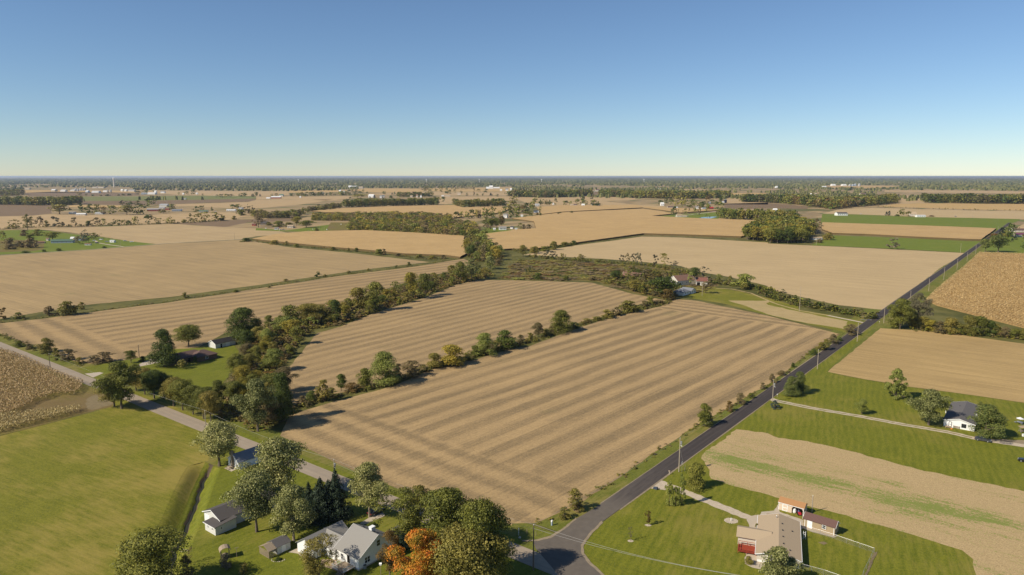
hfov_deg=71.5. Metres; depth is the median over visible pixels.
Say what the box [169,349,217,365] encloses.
house
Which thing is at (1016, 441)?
driveway
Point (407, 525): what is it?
tree
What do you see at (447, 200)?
stubble field
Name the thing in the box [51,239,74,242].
house
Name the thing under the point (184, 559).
shrub
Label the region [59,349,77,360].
shrub
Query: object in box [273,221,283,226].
shrub
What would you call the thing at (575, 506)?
shrub
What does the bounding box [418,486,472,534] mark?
tree
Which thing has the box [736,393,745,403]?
shrub
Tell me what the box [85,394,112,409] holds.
bare soil patch
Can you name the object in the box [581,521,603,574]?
road shoulder
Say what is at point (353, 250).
brush strip
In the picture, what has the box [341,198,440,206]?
woodland
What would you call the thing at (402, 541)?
shrub
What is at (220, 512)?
outbuilding
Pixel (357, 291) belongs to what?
tree
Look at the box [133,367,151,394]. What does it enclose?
tree
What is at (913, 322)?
shrub
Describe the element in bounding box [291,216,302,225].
tree
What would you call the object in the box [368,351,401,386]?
tree
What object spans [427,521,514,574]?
tree
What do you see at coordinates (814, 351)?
shrub
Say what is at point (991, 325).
shrub
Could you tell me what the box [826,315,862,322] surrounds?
farm lane
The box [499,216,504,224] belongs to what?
tree
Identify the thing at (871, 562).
bare soil patch
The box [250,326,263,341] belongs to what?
tree
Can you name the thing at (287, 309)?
tree
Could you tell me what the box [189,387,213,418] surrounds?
tree
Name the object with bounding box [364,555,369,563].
window
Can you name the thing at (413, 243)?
corn crop
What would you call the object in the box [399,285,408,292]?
tree
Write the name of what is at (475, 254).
tree
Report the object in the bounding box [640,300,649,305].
shrub
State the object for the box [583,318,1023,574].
lawn
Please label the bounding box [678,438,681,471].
utility pole
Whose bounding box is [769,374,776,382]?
shrub
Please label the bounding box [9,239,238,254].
field lane
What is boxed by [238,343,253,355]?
tree
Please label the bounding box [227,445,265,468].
cottage
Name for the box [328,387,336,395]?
shrub
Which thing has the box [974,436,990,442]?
car
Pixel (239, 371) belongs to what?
tree
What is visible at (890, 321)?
shrub
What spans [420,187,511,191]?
stubble field
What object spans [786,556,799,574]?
shrub
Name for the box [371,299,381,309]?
tree
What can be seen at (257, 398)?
tree
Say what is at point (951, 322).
shrub
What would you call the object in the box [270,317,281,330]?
tree
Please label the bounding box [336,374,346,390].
tree
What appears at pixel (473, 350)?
shrub
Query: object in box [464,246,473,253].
tree
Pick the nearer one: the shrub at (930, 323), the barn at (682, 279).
the shrub at (930, 323)
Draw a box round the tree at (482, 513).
[455,496,511,552]
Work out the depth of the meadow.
655.73 m
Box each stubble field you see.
[0,212,249,228]
[0,240,425,318]
[0,259,467,363]
[24,190,142,192]
[42,224,285,243]
[69,205,120,207]
[146,191,288,195]
[174,200,333,207]
[256,196,348,199]
[280,299,839,524]
[287,280,665,404]
[289,190,347,192]
[351,188,422,192]
[363,192,507,194]
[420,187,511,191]
[439,197,511,203]
[512,196,634,205]
[526,237,962,309]
[622,204,663,206]
[725,197,765,203]
[731,193,765,195]
[825,208,1023,218]
[828,186,894,187]
[828,328,1023,402]
[878,203,1023,209]
[885,190,1023,193]
[896,196,923,203]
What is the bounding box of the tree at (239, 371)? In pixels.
[233,364,254,379]
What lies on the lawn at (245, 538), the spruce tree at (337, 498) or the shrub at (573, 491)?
the spruce tree at (337, 498)
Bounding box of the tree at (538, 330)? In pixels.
[530,322,543,334]
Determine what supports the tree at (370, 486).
on the lawn at (245, 538)
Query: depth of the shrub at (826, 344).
362.87 m
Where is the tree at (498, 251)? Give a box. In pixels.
[492,248,502,257]
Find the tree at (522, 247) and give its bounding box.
[516,245,527,254]
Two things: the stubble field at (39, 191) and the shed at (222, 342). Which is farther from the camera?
the stubble field at (39, 191)
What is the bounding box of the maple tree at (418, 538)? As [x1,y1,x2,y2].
[384,527,443,574]
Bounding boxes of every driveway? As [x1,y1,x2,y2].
[86,372,101,376]
[139,359,157,365]
[360,512,384,524]
[652,481,667,489]
[663,481,757,518]
[771,398,1023,446]
[992,439,1023,443]
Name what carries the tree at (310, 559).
on the lawn at (245, 538)
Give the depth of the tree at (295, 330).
373.96 m
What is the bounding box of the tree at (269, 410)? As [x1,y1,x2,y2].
[257,400,283,423]
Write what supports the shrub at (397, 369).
on the ground at (810, 211)
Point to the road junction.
(561, 555)
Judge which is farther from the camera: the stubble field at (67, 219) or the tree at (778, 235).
the stubble field at (67, 219)
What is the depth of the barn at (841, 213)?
1596.87 m
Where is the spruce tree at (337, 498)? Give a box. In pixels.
[322,468,353,523]
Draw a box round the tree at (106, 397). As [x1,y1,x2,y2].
[92,373,129,406]
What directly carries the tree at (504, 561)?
on the lawn at (245, 538)
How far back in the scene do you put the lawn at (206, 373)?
328.66 m
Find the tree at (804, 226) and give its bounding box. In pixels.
[797,224,810,239]
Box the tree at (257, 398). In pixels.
[228,378,277,431]
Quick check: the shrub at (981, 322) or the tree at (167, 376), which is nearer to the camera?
the tree at (167, 376)
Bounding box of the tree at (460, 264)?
[452,261,466,281]
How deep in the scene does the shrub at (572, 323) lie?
414.62 m
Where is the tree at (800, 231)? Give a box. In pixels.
[793,228,806,242]
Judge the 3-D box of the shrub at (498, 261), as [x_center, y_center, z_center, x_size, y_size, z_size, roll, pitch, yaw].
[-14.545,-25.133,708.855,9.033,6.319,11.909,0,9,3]
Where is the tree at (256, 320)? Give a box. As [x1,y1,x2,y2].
[250,317,261,329]
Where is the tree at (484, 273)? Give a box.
[481,268,489,276]
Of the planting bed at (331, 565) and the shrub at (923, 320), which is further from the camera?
the shrub at (923, 320)
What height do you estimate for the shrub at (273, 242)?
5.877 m
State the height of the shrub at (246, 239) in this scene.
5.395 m
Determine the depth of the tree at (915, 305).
417.22 m
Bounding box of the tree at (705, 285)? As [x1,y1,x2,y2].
[698,281,714,292]
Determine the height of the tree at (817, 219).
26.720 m
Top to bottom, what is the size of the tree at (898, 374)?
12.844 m
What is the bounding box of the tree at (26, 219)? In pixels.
[20,214,35,229]
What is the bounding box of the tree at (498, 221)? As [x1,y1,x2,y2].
[493,218,500,225]
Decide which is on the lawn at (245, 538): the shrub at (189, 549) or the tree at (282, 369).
the shrub at (189, 549)
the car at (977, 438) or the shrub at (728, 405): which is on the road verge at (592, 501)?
the shrub at (728, 405)
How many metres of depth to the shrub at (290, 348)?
353.66 m
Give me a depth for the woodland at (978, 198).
2328.79 m
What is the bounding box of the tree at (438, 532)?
[419,527,452,573]
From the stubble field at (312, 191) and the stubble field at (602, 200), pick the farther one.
the stubble field at (312, 191)
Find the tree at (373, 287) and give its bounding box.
[362,281,384,300]
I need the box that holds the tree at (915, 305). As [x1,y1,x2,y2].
[910,292,933,323]
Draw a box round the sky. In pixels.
[0,0,1023,176]
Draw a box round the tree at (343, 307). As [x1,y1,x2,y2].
[341,305,348,312]
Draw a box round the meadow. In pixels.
[503,260,718,298]
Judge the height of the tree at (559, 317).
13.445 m
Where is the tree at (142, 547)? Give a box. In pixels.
[109,525,192,574]
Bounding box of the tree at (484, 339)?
[473,333,497,356]
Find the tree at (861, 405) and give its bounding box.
[854,398,869,413]
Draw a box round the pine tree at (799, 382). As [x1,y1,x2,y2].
[793,371,810,392]
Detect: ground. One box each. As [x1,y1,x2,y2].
[0,177,1023,532]
[930,254,1023,327]
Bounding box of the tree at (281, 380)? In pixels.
[271,372,296,421]
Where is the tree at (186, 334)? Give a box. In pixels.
[171,324,203,346]
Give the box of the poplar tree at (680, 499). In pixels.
[676,473,686,505]
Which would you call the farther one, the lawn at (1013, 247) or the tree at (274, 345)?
the lawn at (1013, 247)
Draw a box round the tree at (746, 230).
[743,228,752,239]
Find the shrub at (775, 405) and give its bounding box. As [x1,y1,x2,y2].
[770,400,780,409]
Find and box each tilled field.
[0,205,51,215]
[26,192,138,196]
[83,199,255,204]
[174,218,291,226]
[724,203,807,208]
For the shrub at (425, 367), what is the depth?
323.08 m
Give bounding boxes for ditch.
[138,462,220,574]
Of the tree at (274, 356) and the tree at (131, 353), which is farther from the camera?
the tree at (131, 353)
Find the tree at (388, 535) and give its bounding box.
[375,530,401,574]
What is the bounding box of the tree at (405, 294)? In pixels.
[401,291,413,300]
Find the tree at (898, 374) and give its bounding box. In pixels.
[883,368,912,398]
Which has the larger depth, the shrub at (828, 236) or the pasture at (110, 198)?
the pasture at (110, 198)
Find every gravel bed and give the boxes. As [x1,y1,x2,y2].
[724,518,737,522]
[745,505,802,568]
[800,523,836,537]
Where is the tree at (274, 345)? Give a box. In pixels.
[268,341,280,353]
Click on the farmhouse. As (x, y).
(682, 291)
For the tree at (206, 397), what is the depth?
255.32 m
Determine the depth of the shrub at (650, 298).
491.38 m
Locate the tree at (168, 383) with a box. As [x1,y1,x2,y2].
[158,376,179,406]
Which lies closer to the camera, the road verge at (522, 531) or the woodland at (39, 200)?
the road verge at (522, 531)
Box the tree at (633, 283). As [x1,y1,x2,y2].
[626,280,642,291]
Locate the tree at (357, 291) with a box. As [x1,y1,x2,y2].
[349,287,366,308]
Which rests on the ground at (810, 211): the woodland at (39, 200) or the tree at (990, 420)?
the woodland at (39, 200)
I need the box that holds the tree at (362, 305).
[357,298,364,308]
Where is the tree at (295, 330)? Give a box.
[288,326,305,344]
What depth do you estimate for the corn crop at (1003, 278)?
557.99 m
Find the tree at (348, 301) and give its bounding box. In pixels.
[344,298,351,307]
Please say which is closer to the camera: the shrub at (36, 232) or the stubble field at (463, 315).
the stubble field at (463, 315)
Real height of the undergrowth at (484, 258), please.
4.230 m
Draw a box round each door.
[782,504,787,510]
[807,520,811,527]
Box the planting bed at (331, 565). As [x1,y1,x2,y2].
[321,559,345,574]
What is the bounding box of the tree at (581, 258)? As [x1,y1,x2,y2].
[577,254,585,261]
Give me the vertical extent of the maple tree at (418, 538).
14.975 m
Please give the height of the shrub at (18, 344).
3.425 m
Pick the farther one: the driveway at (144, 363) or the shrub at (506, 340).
the shrub at (506, 340)
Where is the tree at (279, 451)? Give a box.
[234,435,307,492]
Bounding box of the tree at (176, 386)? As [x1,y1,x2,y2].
[165,378,192,409]
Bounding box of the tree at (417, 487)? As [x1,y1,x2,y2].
[403,484,434,523]
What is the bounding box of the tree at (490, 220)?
[487,218,496,227]
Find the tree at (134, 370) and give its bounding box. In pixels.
[126,364,147,390]
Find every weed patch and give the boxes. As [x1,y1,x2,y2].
[0,240,43,251]
[0,354,112,434]
[327,222,462,235]
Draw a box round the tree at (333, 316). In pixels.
[328,314,339,321]
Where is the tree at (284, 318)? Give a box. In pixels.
[277,316,296,331]
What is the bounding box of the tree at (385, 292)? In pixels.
[382,289,390,295]
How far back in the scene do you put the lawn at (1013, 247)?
884.97 m
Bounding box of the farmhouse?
[673,287,695,295]
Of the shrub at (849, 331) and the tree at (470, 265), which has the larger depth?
the tree at (470, 265)
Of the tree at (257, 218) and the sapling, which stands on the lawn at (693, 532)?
the sapling
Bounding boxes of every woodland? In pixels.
[0,189,25,195]
[0,195,84,204]
[249,202,343,218]
[296,191,349,195]
[311,210,480,235]
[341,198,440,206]
[395,191,433,196]
[452,198,507,206]
[508,188,594,196]
[598,189,733,198]
[716,208,801,219]
[739,193,784,202]
[781,193,900,208]
[920,193,1023,203]
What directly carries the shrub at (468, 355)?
on the ground at (810, 211)
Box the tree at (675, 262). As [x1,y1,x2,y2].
[670,261,678,269]
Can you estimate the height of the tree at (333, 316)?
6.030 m
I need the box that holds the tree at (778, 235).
[769,229,783,242]
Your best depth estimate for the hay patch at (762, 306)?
453.53 m
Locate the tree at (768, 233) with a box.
[762,227,777,242]
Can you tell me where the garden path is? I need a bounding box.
[289,548,299,554]
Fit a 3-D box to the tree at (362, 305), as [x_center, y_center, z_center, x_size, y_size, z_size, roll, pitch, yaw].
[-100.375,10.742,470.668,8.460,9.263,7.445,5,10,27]
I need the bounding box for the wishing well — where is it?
[219,544,230,559]
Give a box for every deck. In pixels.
[332,557,355,574]
[738,540,755,555]
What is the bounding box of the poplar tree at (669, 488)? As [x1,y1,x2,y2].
[664,481,674,505]
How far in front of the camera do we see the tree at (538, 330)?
390.23 m
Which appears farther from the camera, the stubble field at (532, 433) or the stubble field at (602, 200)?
the stubble field at (602, 200)
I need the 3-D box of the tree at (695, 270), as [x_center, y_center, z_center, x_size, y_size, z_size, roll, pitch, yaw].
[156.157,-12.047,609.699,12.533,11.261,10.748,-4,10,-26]
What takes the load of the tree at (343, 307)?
on the ground at (810, 211)
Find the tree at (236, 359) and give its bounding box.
[224,353,247,372]
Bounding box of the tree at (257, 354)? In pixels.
[252,351,260,362]
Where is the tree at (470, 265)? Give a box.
[464,258,481,279]
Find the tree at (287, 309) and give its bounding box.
[281,304,300,318]
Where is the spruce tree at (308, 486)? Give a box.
[303,482,314,506]
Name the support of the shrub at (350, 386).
on the ground at (810, 211)
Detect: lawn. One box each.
[0,230,150,254]
[0,376,209,574]
[76,358,147,376]
[140,345,238,387]
[188,428,539,574]
[479,228,510,233]
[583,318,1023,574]
[666,212,719,218]
[679,287,861,331]
[813,235,978,251]
[981,232,1023,253]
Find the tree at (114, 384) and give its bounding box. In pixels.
[90,360,141,408]
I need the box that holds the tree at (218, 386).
[204,380,227,398]
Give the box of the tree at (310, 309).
[292,303,324,323]
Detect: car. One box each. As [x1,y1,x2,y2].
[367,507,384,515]
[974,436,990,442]
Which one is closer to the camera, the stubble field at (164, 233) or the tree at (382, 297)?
the tree at (382, 297)
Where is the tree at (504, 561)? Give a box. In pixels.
[482,537,518,574]
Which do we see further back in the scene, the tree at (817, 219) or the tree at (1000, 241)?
the tree at (817, 219)
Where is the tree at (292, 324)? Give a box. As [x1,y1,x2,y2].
[278,319,300,336]
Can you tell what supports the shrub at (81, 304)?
on the ground at (810, 211)
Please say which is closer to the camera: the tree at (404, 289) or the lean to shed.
the lean to shed
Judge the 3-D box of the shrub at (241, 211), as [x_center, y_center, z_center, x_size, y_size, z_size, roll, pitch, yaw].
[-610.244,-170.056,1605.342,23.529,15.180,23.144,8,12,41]
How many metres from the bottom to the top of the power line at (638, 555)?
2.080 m
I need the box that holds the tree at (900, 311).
[887,298,916,328]
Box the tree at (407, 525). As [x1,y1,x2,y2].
[369,486,428,537]
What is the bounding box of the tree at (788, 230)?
[781,228,795,240]
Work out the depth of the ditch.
196.57 m
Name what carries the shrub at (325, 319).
on the ground at (810, 211)
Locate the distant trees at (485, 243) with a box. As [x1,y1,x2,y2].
[0,186,1023,367]
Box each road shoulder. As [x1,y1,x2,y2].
[522,518,575,540]
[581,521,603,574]
[601,226,1002,509]
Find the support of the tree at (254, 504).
on the lawn at (245, 538)
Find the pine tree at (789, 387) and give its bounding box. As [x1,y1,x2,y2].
[782,376,800,395]
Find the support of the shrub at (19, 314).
on the ground at (810, 211)
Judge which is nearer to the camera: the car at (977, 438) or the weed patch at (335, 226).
the car at (977, 438)
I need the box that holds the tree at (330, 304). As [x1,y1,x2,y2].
[324,299,337,307]
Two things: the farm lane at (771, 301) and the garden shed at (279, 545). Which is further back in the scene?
the farm lane at (771, 301)
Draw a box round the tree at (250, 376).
[246,373,259,388]
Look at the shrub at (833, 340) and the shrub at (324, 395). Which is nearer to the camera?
the shrub at (324, 395)
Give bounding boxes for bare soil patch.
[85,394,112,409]
[864,552,876,574]
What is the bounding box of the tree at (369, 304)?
[364,300,373,310]
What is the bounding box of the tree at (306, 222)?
[298,220,316,226]
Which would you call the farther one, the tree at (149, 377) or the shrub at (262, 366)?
the shrub at (262, 366)
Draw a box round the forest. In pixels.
[0,178,1023,202]
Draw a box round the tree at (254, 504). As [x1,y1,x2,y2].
[219,468,284,532]
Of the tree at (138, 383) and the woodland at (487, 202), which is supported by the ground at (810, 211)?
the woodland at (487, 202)
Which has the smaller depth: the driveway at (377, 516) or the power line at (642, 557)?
the power line at (642, 557)
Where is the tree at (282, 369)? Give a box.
[275,366,299,384]
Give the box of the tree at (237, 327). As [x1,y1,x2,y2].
[224,307,262,339]
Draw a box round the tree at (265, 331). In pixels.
[259,328,276,340]
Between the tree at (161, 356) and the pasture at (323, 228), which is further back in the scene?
the pasture at (323, 228)
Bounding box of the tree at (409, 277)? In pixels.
[404,272,417,298]
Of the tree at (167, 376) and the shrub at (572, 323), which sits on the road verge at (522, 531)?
the tree at (167, 376)
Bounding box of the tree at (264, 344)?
[258,335,273,352]
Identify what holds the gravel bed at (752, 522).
on the lawn at (693, 532)
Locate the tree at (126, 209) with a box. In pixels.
[118,205,133,214]
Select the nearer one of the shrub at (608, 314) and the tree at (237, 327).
the tree at (237, 327)
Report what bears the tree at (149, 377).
on the lawn at (84, 494)
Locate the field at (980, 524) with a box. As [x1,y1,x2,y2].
[701,429,1023,574]
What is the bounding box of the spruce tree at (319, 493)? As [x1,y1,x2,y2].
[300,476,338,529]
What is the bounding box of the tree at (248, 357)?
[243,353,258,367]
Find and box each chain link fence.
[802,564,837,574]
[808,526,874,574]
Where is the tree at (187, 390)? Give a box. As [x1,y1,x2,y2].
[178,385,201,414]
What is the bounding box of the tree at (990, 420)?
[966,403,1008,438]
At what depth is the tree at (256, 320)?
391.31 m
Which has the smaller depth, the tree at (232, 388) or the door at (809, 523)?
the door at (809, 523)
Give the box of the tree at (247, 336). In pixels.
[237,330,257,345]
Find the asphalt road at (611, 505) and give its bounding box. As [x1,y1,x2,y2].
[586,223,1009,519]
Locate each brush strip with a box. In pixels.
[0,258,458,322]
[0,333,83,365]
[2,219,223,229]
[256,240,447,259]
[290,298,671,412]
[511,242,576,250]
[528,254,700,275]
[535,333,841,522]
[600,277,676,295]
[710,278,879,318]
[910,326,1023,338]
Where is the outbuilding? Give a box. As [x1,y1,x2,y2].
[202,488,276,523]
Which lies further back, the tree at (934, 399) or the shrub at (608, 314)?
the shrub at (608, 314)
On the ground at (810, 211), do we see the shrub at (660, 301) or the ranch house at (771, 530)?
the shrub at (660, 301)
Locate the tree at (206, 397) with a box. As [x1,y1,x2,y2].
[196,390,223,420]
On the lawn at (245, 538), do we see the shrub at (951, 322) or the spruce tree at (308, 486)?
the spruce tree at (308, 486)
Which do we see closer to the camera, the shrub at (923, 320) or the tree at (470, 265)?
the shrub at (923, 320)
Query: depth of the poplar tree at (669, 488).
191.26 m
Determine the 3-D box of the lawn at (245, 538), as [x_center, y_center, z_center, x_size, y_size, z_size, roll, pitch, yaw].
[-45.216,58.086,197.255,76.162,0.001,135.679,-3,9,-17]
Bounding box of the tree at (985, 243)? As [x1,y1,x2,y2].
[979,238,994,251]
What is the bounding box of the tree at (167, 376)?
[151,373,172,396]
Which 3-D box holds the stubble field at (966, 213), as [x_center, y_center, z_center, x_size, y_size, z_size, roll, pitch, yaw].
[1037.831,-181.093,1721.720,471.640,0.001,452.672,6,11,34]
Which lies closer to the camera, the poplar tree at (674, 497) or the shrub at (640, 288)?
the poplar tree at (674, 497)
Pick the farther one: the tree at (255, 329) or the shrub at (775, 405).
the tree at (255, 329)
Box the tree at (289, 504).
[267,484,316,540]
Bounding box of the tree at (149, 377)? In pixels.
[138,369,165,398]
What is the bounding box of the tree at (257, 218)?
[252,213,265,226]
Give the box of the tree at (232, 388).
[223,381,246,399]
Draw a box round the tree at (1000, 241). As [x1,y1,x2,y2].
[989,235,1010,251]
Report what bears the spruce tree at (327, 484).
on the lawn at (245, 538)
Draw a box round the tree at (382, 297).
[378,295,387,304]
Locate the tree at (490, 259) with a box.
[485,255,495,266]
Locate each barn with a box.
[147,208,160,210]
[671,274,694,284]
[695,277,707,285]
[834,212,847,215]
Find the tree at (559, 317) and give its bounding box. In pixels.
[548,310,571,333]
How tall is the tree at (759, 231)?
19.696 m
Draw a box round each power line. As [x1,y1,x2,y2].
[534,438,678,523]
[534,524,734,574]
[540,530,732,574]
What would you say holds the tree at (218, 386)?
on the ground at (810, 211)
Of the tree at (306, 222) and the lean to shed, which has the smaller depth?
the lean to shed
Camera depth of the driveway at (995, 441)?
255.58 m
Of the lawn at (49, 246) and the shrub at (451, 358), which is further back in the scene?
the lawn at (49, 246)
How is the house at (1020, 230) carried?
on the lawn at (1013, 247)
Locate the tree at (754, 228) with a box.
[749,226,757,240]
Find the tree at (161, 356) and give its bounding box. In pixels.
[144,329,180,366]
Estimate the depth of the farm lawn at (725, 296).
512.35 m
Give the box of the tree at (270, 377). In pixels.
[261,372,288,389]
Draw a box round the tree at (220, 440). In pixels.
[189,420,238,466]
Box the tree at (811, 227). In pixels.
[806,225,815,234]
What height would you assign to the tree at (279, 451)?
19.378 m
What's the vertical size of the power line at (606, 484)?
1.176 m
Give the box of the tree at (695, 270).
[687,267,700,277]
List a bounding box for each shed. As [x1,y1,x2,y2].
[203,515,236,535]
[207,336,235,348]
[258,535,290,558]
[623,271,641,276]
[778,496,806,514]
[802,511,839,535]
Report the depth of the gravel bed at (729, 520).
183.59 m
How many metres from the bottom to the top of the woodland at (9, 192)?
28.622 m
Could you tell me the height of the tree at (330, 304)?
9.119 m
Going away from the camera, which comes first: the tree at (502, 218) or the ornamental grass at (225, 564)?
the ornamental grass at (225, 564)
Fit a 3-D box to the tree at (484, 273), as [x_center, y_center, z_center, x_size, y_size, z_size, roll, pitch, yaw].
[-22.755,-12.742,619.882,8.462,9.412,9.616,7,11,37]
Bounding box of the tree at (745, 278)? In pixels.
[730,273,755,285]
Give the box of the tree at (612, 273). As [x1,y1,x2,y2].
[609,270,620,276]
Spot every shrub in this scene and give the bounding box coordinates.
[1,238,18,245]
[1,244,15,248]
[10,312,25,318]
[11,341,25,346]
[12,240,28,246]
[19,230,29,235]
[21,238,37,247]
[25,344,33,349]
[30,229,44,235]
[34,337,55,352]
[43,306,58,315]
[52,348,59,355]
[56,301,80,314]
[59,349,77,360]
[73,357,85,363]
[78,302,85,308]
[91,352,114,363]
[179,555,194,574]
[183,547,191,558]
[224,403,240,415]
[236,209,245,214]
[238,238,253,241]
[238,562,248,574]
[257,363,268,371]
[263,315,272,324]
[269,240,278,244]
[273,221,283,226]
[285,346,296,353]
[296,395,309,405]
[306,390,316,401]
[314,379,330,400]
[320,317,331,323]
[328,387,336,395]
[343,382,360,392]
[355,368,372,386]
[366,521,377,526]
[374,249,384,254]
[394,363,402,379]
[394,534,409,549]
[400,360,425,377]
[416,365,430,371]
[426,353,442,367]
[439,344,466,365]
[461,352,472,360]
[467,345,480,355]
[493,259,500,265]
[493,330,518,348]
[517,335,525,343]
[524,333,533,340]
[529,246,538,252]
[531,273,540,278]
[539,246,550,250]
[541,328,549,335]
[549,241,557,249]
[558,506,570,519]
[567,488,584,511]
[569,500,584,512]
[570,322,579,328]
[588,276,599,279]
[601,309,613,317]
[611,307,621,315]
[618,300,642,311]
[636,284,646,291]
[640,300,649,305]
[645,296,654,304]
[654,300,664,303]
[660,289,675,299]
[684,462,705,492]
[697,403,712,426]
[726,401,733,411]
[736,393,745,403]
[745,556,753,564]
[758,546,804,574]
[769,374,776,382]
[770,400,780,409]
[776,370,786,374]
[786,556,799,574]
[808,348,817,354]
[817,342,823,349]
[819,339,830,349]
[821,233,834,239]
[826,334,839,343]
[843,324,859,334]
[886,314,902,328]
[904,312,920,326]
[915,316,929,328]
[925,320,937,331]
[932,321,945,332]
[942,317,961,333]
[954,324,968,334]
[958,315,977,335]
[970,316,989,335]
[984,321,999,336]
[993,324,1001,335]
[1000,326,1010,336]
[1009,329,1023,338]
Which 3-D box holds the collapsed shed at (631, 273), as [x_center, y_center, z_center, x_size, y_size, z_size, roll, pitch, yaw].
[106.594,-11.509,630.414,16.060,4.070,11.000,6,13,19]
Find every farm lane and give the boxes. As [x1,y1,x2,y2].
[717,288,824,314]
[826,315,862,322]
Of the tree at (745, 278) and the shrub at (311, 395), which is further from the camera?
the tree at (745, 278)
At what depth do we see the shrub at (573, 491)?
188.12 m
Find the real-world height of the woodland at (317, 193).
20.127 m
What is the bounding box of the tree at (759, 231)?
[753,227,764,240]
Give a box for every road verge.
[0,334,553,574]
[536,226,1013,530]
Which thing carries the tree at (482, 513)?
on the lawn at (245, 538)
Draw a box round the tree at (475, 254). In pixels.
[473,251,480,258]
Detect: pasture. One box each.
[83,196,255,200]
[256,225,329,231]
[821,214,1019,229]
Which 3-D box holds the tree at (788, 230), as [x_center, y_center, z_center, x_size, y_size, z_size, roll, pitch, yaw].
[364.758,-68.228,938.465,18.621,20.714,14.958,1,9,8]
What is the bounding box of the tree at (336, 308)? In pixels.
[328,300,342,317]
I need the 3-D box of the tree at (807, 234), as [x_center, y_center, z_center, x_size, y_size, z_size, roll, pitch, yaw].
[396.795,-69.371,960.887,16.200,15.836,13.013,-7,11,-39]
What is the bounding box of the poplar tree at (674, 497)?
[670,486,680,506]
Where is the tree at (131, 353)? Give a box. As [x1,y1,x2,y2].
[123,350,137,362]
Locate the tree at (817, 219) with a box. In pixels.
[812,218,823,230]
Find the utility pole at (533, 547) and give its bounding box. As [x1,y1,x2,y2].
[533,524,533,570]
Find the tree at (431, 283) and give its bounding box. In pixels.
[428,281,435,289]
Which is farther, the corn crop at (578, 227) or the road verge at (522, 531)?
the corn crop at (578, 227)
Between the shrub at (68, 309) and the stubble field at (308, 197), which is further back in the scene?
the stubble field at (308, 197)
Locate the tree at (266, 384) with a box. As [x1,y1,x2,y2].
[260,382,273,391]
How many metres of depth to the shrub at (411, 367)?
314.01 m
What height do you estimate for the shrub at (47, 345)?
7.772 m
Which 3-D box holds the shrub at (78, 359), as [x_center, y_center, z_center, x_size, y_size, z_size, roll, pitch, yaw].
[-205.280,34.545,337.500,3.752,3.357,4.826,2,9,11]
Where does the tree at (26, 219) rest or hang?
on the lawn at (49, 246)
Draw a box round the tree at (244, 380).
[235,376,249,395]
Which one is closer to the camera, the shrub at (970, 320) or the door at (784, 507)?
the door at (784, 507)
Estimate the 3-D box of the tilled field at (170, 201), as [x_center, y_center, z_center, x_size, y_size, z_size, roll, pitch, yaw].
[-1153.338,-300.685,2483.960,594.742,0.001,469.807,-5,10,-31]
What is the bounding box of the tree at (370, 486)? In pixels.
[347,461,388,516]
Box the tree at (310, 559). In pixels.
[298,532,339,574]
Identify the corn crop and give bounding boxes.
[0,347,83,413]
[0,404,80,428]
[252,230,465,258]
[312,205,507,218]
[485,209,753,250]
[536,205,717,214]
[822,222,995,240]
[926,252,1023,324]
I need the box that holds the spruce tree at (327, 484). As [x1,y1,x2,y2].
[315,479,329,510]
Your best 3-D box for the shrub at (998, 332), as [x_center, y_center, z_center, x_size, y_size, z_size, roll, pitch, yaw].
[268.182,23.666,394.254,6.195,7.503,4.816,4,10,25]
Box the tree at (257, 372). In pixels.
[248,369,261,378]
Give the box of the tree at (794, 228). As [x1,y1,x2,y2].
[783,227,799,242]
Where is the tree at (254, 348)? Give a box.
[246,345,263,357]
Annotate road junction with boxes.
[534,510,603,574]
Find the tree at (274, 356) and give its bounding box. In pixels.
[263,348,284,368]
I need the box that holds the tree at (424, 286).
[417,273,432,295]
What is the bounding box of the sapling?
[644,511,650,522]
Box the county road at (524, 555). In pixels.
[0,342,557,574]
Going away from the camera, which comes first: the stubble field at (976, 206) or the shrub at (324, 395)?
the shrub at (324, 395)
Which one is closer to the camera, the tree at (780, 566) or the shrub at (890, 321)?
the tree at (780, 566)
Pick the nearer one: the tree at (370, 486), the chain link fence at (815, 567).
the chain link fence at (815, 567)
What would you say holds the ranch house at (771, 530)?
on the lawn at (693, 532)
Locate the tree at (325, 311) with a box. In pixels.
[319,308,330,317]
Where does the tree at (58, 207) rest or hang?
on the ground at (810, 211)
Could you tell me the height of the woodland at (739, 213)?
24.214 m
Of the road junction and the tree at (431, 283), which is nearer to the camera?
the road junction
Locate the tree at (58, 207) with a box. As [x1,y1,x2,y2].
[48,204,71,213]
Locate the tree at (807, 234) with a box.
[802,230,810,241]
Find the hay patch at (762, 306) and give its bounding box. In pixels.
[731,301,847,328]
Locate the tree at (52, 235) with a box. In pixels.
[40,232,62,238]
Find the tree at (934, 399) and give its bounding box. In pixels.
[903,389,952,425]
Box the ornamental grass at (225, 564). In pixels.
[219,553,231,570]
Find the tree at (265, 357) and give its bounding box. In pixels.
[261,354,270,366]
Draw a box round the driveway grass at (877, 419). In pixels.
[779,401,971,437]
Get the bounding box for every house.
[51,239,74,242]
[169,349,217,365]
[295,520,404,570]
[736,513,801,566]
[810,237,821,239]
[943,401,978,430]
[1009,228,1023,231]
[1012,233,1023,236]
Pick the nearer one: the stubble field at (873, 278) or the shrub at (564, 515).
the shrub at (564, 515)
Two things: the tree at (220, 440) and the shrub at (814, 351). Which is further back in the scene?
the shrub at (814, 351)
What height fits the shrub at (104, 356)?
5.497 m
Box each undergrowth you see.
[215,322,312,430]
[261,267,493,329]
[463,235,503,264]
[500,259,718,296]
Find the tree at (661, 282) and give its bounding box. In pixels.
[643,277,683,296]

